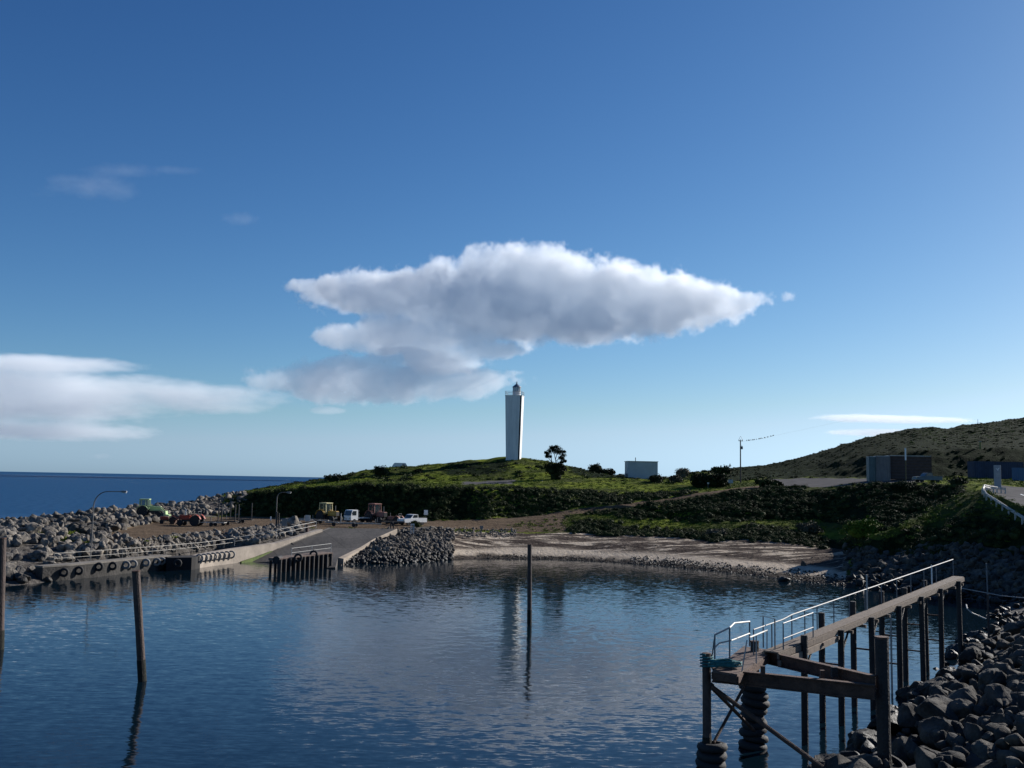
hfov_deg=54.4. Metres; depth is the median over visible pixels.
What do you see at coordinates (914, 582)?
boulder
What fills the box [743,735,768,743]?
tyre
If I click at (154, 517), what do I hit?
boulder
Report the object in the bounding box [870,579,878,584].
boulder
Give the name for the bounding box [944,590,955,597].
boulder
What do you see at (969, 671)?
boulder
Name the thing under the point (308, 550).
railing
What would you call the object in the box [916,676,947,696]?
boulder
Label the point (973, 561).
boulder
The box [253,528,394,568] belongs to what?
boat ramp
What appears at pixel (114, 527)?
boulder
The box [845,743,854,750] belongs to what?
boulder
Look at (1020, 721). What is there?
boulder
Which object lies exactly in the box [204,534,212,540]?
boulder
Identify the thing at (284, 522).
sign
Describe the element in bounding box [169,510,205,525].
tractor
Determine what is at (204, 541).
boulder
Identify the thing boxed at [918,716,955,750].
boulder
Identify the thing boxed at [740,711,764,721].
tyre
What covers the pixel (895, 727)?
boulder
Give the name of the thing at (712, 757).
tyre
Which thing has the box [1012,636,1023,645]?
boulder
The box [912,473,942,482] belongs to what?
pickup
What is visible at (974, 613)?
hose
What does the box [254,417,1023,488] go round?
shrubbery
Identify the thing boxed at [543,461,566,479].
bush
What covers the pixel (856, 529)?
bush
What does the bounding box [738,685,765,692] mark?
tyre
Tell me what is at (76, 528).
boulder
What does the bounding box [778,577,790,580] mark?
boulder
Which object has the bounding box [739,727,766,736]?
tyre
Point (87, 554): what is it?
boulder
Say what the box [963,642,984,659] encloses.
boulder
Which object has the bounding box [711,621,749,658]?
platform rail
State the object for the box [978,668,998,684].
boulder
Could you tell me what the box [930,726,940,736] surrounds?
boulder
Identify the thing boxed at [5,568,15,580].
boulder
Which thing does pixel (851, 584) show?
boulder
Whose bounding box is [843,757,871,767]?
boulder
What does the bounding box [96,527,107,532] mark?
boulder
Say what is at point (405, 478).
shrubbery
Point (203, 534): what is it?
boulder
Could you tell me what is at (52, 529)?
boulder
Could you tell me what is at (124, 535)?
boulder
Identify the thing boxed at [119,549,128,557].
boulder
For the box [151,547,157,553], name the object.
boulder
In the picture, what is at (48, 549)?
boulder
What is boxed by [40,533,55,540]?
boulder
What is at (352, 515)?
truck
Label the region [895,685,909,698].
boulder
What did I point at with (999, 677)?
boulder
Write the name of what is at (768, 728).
brace
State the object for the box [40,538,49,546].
boulder
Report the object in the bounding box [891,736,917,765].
boulder
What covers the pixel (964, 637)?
boulder
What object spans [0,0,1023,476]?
sky
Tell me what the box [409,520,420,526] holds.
bush
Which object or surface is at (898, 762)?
boulder
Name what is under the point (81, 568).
tyre
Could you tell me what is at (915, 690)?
boulder
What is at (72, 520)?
boulder
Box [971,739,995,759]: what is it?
boulder
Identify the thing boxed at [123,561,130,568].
tyre
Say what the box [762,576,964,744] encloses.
walkway
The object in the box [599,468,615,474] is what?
bush
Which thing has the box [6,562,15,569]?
boulder
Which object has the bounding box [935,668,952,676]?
boulder
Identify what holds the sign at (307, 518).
on the terrain at (561, 543)
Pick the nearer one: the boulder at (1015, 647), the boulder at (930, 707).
the boulder at (930, 707)
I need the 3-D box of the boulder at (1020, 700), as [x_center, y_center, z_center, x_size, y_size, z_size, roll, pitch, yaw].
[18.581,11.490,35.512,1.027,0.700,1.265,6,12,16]
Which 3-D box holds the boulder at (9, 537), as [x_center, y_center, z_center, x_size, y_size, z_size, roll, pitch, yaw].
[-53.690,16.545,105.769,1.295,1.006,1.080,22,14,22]
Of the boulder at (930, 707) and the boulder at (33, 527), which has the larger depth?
the boulder at (33, 527)
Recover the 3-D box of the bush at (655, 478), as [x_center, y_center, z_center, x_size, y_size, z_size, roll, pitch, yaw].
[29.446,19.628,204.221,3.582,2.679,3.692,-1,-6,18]
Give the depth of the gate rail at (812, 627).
40.44 m
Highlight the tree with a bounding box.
[544,445,566,464]
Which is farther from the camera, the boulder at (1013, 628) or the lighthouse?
the lighthouse
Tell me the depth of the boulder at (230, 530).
129.55 m
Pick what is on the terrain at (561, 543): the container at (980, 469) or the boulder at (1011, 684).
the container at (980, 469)
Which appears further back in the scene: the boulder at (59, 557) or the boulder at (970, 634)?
the boulder at (59, 557)
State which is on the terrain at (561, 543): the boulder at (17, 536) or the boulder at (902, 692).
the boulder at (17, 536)
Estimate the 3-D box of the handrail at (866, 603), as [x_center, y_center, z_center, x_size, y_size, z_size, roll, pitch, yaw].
[18.556,10.770,50.685,0.079,2.275,29.707,-3,-7,38]
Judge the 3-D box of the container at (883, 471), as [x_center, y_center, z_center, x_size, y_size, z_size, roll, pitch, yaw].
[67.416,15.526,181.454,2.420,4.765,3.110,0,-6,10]
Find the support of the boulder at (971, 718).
on the rocky shore
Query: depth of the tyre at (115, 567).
102.88 m
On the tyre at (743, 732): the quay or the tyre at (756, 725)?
the tyre at (756, 725)
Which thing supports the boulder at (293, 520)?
on the terrain at (561, 543)
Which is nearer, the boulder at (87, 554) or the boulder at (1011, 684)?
the boulder at (1011, 684)
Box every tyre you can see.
[59,568,68,576]
[75,566,83,574]
[95,562,103,570]
[109,562,116,570]
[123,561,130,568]
[130,560,137,567]
[143,558,149,566]
[154,558,160,565]
[173,559,181,566]
[294,553,302,561]
[695,758,725,767]
[696,750,726,762]
[697,740,727,752]
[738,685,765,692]
[738,739,766,750]
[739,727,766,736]
[740,695,769,708]
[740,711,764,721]
[741,703,767,715]
[741,719,767,729]
[742,691,768,701]
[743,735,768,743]
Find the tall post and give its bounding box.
[905,448,906,482]
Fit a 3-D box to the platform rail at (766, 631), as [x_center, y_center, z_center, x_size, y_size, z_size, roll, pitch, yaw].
[9.472,10.065,38.300,0.293,1.234,4.591,-2,-6,25]
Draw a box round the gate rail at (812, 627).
[762,612,813,649]
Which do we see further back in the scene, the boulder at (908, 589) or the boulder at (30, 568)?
the boulder at (908, 589)
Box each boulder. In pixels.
[0,528,6,536]
[0,535,12,540]
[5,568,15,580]
[6,528,13,535]
[6,552,14,560]
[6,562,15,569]
[12,539,21,546]
[13,534,22,541]
[14,572,30,581]
[15,566,27,574]
[16,576,27,583]
[17,527,26,531]
[18,531,30,542]
[25,523,40,532]
[26,565,34,571]
[30,533,40,540]
[32,550,47,559]
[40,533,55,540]
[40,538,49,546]
[41,546,52,555]
[43,527,58,533]
[43,561,55,564]
[47,555,56,560]
[48,536,59,545]
[53,514,63,518]
[53,554,62,561]
[56,517,65,522]
[56,531,67,536]
[60,527,67,532]
[60,553,74,560]
[64,550,75,555]
[65,543,77,549]
[66,518,79,522]
[68,521,84,526]
[68,524,77,531]
[69,534,86,541]
[73,526,81,531]
[80,527,89,532]
[82,547,92,556]
[86,543,99,549]
[91,548,103,559]
[93,532,106,539]
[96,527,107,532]
[98,541,105,549]
[99,538,109,542]
[104,543,110,551]
[109,525,119,530]
[111,554,119,558]
[116,518,128,524]
[118,533,128,539]
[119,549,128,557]
[127,540,137,544]
[150,514,158,522]
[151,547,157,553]
[162,535,172,541]
[175,536,185,542]
[198,531,207,537]
[200,538,208,543]
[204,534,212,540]
[227,528,236,534]
[287,516,299,526]
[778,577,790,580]
[811,753,835,767]
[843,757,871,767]
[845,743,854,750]
[846,582,855,587]
[846,754,883,767]
[851,728,876,749]
[867,714,901,733]
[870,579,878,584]
[872,751,906,767]
[886,569,896,575]
[890,705,897,714]
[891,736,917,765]
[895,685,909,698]
[897,703,924,734]
[899,585,912,593]
[908,681,921,689]
[908,688,921,695]
[911,579,919,586]
[914,746,941,760]
[915,697,959,721]
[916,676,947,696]
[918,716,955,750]
[923,560,934,566]
[923,695,951,700]
[929,685,942,695]
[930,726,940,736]
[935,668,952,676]
[938,563,947,570]
[941,680,966,687]
[942,673,956,680]
[943,666,955,670]
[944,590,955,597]
[945,643,963,652]
[945,649,957,658]
[947,686,976,704]
[948,698,973,717]
[955,633,965,641]
[956,666,962,678]
[958,646,980,664]
[961,663,981,684]
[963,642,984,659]
[963,714,977,725]
[964,584,973,591]
[964,637,972,642]
[966,630,978,638]
[968,559,976,566]
[969,639,980,642]
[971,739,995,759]
[976,635,986,643]
[977,694,988,709]
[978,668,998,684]
[981,638,996,648]
[981,663,993,670]
[983,646,995,656]
[984,683,1016,706]
[985,670,1006,685]
[990,624,1000,634]
[990,713,1013,729]
[992,662,1010,667]
[996,639,1008,649]
[1001,658,1014,668]
[1003,591,1013,599]
[1003,621,1023,635]
[1004,706,1018,713]
[1006,674,1020,682]
[1006,680,1019,690]
[1010,691,1023,698]
[1011,649,1023,667]
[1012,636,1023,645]
[1012,644,1021,652]
[1016,674,1023,680]
[1016,712,1023,735]
[1017,693,1023,711]
[1019,620,1023,627]
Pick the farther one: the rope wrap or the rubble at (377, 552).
the rubble at (377, 552)
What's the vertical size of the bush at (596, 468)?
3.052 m
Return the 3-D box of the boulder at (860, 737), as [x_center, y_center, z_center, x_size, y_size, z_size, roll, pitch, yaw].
[14.008,14.196,39.045,1.227,1.288,1.406,-18,-9,26]
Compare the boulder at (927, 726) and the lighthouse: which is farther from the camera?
the lighthouse
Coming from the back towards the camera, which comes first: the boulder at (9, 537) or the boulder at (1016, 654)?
the boulder at (9, 537)
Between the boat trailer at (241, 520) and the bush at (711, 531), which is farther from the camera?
the boat trailer at (241, 520)
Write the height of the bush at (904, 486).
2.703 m
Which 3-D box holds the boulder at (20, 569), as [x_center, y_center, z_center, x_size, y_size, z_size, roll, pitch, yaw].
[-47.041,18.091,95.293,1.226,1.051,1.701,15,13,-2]
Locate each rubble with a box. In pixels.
[0,491,516,581]
[340,526,454,564]
[807,541,1023,767]
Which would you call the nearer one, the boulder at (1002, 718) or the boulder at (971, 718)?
the boulder at (1002, 718)
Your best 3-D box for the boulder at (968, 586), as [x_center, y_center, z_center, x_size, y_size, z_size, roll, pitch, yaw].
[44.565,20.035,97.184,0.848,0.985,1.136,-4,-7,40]
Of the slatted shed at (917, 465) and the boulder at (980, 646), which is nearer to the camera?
the boulder at (980, 646)
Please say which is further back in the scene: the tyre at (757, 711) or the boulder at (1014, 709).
the tyre at (757, 711)
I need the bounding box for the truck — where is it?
[344,510,369,522]
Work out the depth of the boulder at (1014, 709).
36.98 m
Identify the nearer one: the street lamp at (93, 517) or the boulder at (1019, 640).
the boulder at (1019, 640)
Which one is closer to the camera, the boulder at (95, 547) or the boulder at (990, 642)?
the boulder at (990, 642)
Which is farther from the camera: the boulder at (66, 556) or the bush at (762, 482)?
the bush at (762, 482)
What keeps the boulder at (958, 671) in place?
on the rocky shore
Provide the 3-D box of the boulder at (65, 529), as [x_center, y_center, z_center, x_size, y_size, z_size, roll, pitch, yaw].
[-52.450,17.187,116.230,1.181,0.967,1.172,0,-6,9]
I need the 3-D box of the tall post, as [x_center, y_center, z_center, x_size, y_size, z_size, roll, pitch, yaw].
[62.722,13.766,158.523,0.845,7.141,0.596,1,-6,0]
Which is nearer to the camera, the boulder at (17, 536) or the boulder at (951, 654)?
the boulder at (951, 654)
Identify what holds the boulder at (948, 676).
on the rocky shore
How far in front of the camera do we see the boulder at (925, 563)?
106.06 m
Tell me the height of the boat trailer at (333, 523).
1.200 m
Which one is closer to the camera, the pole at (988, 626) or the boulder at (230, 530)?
the pole at (988, 626)
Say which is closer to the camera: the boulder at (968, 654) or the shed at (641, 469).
the boulder at (968, 654)
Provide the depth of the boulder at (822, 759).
34.59 m
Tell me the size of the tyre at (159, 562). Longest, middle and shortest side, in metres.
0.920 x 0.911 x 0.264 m
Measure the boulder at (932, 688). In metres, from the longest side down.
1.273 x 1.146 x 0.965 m
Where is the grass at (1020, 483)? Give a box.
[38,418,1023,545]
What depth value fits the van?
239.35 m
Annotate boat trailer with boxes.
[200,521,226,525]
[210,504,239,525]
[220,503,253,522]
[304,516,330,523]
[325,518,346,525]
[338,513,379,526]
[372,517,404,525]
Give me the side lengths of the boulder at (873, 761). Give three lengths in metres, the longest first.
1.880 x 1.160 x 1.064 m
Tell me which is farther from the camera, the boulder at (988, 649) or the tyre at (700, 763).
the boulder at (988, 649)
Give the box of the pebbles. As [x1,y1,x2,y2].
[463,530,871,589]
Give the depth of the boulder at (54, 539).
107.49 m
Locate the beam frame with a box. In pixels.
[712,652,877,699]
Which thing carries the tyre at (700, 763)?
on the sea
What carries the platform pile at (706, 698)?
in the sea
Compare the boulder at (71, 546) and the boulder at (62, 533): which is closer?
the boulder at (71, 546)
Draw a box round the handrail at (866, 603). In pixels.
[753,559,953,654]
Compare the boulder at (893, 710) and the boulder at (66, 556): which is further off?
the boulder at (66, 556)
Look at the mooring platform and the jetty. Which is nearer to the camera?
the mooring platform
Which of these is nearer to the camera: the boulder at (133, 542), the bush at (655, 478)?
the boulder at (133, 542)
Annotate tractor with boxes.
[136,499,170,516]
[159,514,175,523]
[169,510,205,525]
[315,502,342,521]
[364,503,388,523]
[385,513,403,523]
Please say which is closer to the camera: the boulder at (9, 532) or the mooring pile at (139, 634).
the mooring pile at (139, 634)
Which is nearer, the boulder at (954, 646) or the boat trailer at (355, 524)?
the boulder at (954, 646)
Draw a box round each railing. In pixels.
[53,538,233,563]
[234,522,315,545]
[291,543,330,556]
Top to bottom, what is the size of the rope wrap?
0.576 m
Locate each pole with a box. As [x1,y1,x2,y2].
[739,436,742,481]
[986,563,989,637]
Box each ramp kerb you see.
[277,528,328,548]
[338,529,396,564]
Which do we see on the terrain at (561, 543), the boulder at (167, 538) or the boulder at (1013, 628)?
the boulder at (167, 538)
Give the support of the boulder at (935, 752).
on the rocky shore
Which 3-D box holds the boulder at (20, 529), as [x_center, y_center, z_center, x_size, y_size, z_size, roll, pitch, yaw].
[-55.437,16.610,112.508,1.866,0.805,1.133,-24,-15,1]
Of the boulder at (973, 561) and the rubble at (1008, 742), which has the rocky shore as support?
the rubble at (1008, 742)
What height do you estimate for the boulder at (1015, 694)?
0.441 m
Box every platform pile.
[702,652,711,753]
[750,640,758,743]
[874,635,891,765]
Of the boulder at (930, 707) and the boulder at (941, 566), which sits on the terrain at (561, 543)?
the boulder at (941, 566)
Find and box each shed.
[624,457,657,478]
[886,455,931,479]
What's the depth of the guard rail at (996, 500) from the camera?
116.85 m
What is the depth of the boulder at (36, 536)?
108.75 m
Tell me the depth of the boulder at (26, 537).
107.63 m
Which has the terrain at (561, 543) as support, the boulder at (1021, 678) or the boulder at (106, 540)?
the boulder at (106, 540)
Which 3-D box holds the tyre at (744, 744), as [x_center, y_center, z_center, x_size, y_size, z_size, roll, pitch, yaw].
[9.714,14.583,40.146,1.181,0.315,1.169,11,-7,-16]
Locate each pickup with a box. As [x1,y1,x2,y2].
[397,514,426,525]
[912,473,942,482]
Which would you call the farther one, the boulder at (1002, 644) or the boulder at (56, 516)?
the boulder at (56, 516)
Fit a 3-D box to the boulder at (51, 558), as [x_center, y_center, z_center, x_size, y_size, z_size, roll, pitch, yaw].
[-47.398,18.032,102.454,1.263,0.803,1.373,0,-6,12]
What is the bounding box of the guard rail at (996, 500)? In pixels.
[981,484,1023,523]
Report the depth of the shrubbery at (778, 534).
163.83 m
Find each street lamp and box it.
[90,491,126,560]
[275,492,290,525]
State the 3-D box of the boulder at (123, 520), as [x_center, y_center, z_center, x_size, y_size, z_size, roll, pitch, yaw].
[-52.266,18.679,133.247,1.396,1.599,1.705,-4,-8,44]
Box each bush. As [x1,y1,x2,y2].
[322,472,349,481]
[371,465,390,475]
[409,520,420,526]
[413,469,422,472]
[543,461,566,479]
[587,463,602,472]
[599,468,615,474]
[647,473,663,482]
[668,474,683,482]
[674,468,690,477]
[690,469,729,487]
[702,527,727,534]
[710,464,735,474]
[754,475,783,487]
[795,520,823,533]
[843,515,884,538]
[890,481,919,492]
[943,475,971,484]
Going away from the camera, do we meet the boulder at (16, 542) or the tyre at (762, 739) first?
the tyre at (762, 739)
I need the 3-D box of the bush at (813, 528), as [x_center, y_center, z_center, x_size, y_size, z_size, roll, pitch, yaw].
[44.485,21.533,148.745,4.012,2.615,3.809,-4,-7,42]
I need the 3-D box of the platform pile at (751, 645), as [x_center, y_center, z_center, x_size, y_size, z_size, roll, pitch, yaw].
[9.853,13.801,40.273,0.376,6.688,0.371,1,-6,0]
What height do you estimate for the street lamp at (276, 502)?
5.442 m
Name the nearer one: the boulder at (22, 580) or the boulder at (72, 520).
the boulder at (22, 580)
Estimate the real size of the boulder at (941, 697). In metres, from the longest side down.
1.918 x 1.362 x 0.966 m
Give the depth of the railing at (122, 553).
109.45 m
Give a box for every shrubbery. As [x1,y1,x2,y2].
[213,480,1023,555]
[222,420,1023,494]
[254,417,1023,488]
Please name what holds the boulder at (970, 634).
on the rubble at (1008, 742)
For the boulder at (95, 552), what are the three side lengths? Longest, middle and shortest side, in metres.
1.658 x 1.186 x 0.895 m
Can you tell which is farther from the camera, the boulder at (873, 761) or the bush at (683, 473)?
the bush at (683, 473)
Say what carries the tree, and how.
on the terrain at (561, 543)
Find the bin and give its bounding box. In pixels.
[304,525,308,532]
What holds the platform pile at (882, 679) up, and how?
on the rocky shore
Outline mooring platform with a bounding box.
[711,646,770,683]
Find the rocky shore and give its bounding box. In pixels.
[891,601,1023,767]
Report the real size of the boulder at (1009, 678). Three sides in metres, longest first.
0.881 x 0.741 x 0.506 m
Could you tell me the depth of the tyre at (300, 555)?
111.82 m
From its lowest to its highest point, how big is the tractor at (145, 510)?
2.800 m
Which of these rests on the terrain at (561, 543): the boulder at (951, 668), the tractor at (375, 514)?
the tractor at (375, 514)
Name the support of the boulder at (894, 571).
on the terrain at (561, 543)
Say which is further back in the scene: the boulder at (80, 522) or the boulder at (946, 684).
the boulder at (80, 522)
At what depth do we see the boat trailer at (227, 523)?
146.93 m
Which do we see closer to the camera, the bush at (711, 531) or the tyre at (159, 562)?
the tyre at (159, 562)
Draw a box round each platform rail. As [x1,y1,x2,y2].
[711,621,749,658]
[741,630,767,670]
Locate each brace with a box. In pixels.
[709,682,825,767]
[711,689,755,731]
[712,686,746,743]
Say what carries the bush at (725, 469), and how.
on the terrain at (561, 543)
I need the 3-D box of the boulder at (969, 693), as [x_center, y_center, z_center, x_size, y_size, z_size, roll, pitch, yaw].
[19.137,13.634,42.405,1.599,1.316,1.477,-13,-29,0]
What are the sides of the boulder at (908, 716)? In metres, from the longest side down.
1.604 x 1.387 x 1.011 m
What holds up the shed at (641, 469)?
on the terrain at (561, 543)
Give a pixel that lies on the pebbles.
(727, 565)
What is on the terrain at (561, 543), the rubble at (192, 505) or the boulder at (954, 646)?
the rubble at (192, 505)
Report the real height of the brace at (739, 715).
2.527 m
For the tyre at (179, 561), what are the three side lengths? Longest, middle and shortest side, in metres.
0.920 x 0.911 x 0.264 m
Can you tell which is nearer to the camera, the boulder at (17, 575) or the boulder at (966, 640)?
the boulder at (966, 640)
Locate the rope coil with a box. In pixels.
[708,658,741,667]
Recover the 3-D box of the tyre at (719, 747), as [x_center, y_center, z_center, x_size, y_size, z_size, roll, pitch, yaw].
[7.503,13.591,37.282,1.148,0.325,1.160,-8,-13,36]
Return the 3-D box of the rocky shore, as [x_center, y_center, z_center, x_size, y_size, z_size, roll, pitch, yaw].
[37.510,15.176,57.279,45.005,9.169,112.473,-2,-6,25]
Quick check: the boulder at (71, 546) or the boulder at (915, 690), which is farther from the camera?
the boulder at (71, 546)
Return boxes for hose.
[966,604,985,618]
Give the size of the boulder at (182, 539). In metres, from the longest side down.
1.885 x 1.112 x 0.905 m
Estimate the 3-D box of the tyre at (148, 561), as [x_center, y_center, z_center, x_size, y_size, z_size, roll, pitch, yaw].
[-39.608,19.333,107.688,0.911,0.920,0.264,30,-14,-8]
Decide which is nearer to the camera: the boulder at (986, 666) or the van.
the boulder at (986, 666)
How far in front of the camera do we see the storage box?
172.66 m
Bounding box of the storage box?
[1012,468,1023,480]
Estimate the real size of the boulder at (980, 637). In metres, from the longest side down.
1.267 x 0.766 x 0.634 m
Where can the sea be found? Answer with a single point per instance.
(458, 663)
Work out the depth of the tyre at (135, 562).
105.78 m
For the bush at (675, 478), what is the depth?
204.44 m
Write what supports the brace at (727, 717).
attached to the platform pile at (706, 698)
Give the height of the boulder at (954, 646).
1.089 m
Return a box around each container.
[866,456,875,480]
[876,456,890,480]
[967,461,1023,478]
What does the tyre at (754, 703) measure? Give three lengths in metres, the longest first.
1.198 x 1.186 x 0.315 m
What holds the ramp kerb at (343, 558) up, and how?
attached to the boat ramp
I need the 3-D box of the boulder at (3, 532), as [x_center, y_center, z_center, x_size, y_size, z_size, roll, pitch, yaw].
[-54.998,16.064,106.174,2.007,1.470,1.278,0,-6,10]
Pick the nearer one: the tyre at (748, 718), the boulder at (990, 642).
the tyre at (748, 718)
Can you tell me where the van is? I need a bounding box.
[392,463,406,466]
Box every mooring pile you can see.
[0,538,6,649]
[132,570,146,681]
[527,544,531,625]
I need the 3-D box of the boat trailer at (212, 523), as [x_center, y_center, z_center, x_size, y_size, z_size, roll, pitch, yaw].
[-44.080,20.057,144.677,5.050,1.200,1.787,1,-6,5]
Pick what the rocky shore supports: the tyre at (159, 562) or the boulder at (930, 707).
the boulder at (930, 707)
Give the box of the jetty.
[268,552,332,571]
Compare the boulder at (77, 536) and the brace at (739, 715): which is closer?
the brace at (739, 715)
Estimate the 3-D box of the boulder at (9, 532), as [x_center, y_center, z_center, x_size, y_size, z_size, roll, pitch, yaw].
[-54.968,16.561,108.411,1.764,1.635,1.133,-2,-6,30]
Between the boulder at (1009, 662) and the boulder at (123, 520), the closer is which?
the boulder at (1009, 662)
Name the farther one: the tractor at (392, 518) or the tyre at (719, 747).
the tractor at (392, 518)
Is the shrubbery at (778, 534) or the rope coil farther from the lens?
the shrubbery at (778, 534)
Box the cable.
[962,588,1023,597]
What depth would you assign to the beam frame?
35.76 m
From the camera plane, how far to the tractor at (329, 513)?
156.16 m
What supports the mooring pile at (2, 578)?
in the sea
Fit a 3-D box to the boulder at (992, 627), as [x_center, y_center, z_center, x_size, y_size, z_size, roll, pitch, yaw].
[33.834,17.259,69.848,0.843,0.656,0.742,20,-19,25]
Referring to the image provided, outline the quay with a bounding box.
[34,529,322,580]
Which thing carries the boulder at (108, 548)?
on the terrain at (561, 543)
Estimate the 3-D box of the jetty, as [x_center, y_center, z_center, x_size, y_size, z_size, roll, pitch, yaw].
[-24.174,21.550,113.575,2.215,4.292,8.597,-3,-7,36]
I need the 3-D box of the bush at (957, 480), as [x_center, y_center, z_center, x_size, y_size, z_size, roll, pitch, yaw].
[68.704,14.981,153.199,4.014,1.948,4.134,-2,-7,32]
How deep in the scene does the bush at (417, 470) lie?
220.93 m
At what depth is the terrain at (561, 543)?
153.70 m
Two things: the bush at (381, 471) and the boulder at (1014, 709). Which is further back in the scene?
the bush at (381, 471)
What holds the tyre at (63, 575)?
attached to the quay
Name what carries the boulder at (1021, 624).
on the rubble at (1008, 742)
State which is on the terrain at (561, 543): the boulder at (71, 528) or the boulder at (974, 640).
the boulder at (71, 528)
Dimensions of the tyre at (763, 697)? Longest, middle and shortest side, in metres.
1.092 x 1.081 x 0.315 m
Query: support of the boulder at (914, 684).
on the rocky shore
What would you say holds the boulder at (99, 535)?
on the terrain at (561, 543)
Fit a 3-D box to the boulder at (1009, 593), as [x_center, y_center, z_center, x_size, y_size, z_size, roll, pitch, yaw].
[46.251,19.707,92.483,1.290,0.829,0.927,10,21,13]
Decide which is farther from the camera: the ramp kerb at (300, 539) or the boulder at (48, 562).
the ramp kerb at (300, 539)
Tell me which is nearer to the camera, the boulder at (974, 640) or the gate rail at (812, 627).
the gate rail at (812, 627)
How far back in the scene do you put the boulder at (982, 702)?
40.19 m
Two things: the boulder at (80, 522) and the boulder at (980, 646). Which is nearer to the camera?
the boulder at (980, 646)
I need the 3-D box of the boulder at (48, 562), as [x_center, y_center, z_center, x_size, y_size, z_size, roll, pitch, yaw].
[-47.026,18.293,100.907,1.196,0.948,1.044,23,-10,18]
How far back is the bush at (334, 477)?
206.16 m
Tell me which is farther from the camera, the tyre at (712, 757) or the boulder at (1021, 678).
the boulder at (1021, 678)
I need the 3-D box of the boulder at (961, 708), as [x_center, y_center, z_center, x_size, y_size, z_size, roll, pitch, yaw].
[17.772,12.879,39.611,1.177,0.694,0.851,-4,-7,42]
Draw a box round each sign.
[282,519,286,527]
[305,515,309,524]
[994,465,1000,486]
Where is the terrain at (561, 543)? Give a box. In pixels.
[2,418,1023,599]
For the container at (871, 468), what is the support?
on the terrain at (561, 543)
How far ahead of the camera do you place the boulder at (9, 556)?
99.85 m
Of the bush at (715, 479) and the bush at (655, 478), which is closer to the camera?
the bush at (715, 479)
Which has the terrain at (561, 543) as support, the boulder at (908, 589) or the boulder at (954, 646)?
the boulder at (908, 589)
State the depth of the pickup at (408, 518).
151.03 m
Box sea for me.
[0,471,1006,767]
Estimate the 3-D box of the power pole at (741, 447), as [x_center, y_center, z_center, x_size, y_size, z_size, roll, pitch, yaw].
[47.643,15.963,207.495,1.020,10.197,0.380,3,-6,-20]
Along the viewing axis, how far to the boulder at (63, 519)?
127.78 m
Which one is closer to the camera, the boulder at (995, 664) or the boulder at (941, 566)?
the boulder at (995, 664)
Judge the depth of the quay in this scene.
109.72 m
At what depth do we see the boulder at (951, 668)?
54.30 m
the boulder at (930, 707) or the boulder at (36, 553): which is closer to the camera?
the boulder at (930, 707)
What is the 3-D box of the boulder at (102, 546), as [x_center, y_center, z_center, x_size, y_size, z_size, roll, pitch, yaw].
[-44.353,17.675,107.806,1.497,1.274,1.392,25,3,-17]
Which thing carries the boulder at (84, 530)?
on the terrain at (561, 543)
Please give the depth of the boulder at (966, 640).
65.95 m
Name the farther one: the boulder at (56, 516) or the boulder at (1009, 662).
the boulder at (56, 516)
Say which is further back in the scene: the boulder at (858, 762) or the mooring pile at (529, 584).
the mooring pile at (529, 584)
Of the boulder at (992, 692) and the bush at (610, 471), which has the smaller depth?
the boulder at (992, 692)
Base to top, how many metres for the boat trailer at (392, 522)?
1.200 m
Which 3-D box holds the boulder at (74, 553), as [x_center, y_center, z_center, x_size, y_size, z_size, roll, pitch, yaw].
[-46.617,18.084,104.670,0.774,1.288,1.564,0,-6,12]
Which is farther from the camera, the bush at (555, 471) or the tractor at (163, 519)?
the bush at (555, 471)
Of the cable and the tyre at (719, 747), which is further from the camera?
the cable
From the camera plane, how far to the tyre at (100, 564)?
101.02 m
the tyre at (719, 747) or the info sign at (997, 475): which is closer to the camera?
the tyre at (719, 747)
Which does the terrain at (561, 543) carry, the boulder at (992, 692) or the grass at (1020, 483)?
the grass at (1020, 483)
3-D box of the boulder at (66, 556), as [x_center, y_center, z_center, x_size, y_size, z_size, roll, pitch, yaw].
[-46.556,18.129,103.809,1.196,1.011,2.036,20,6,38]
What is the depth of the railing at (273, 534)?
127.75 m
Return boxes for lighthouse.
[505,382,523,459]
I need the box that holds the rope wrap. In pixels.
[700,653,713,667]

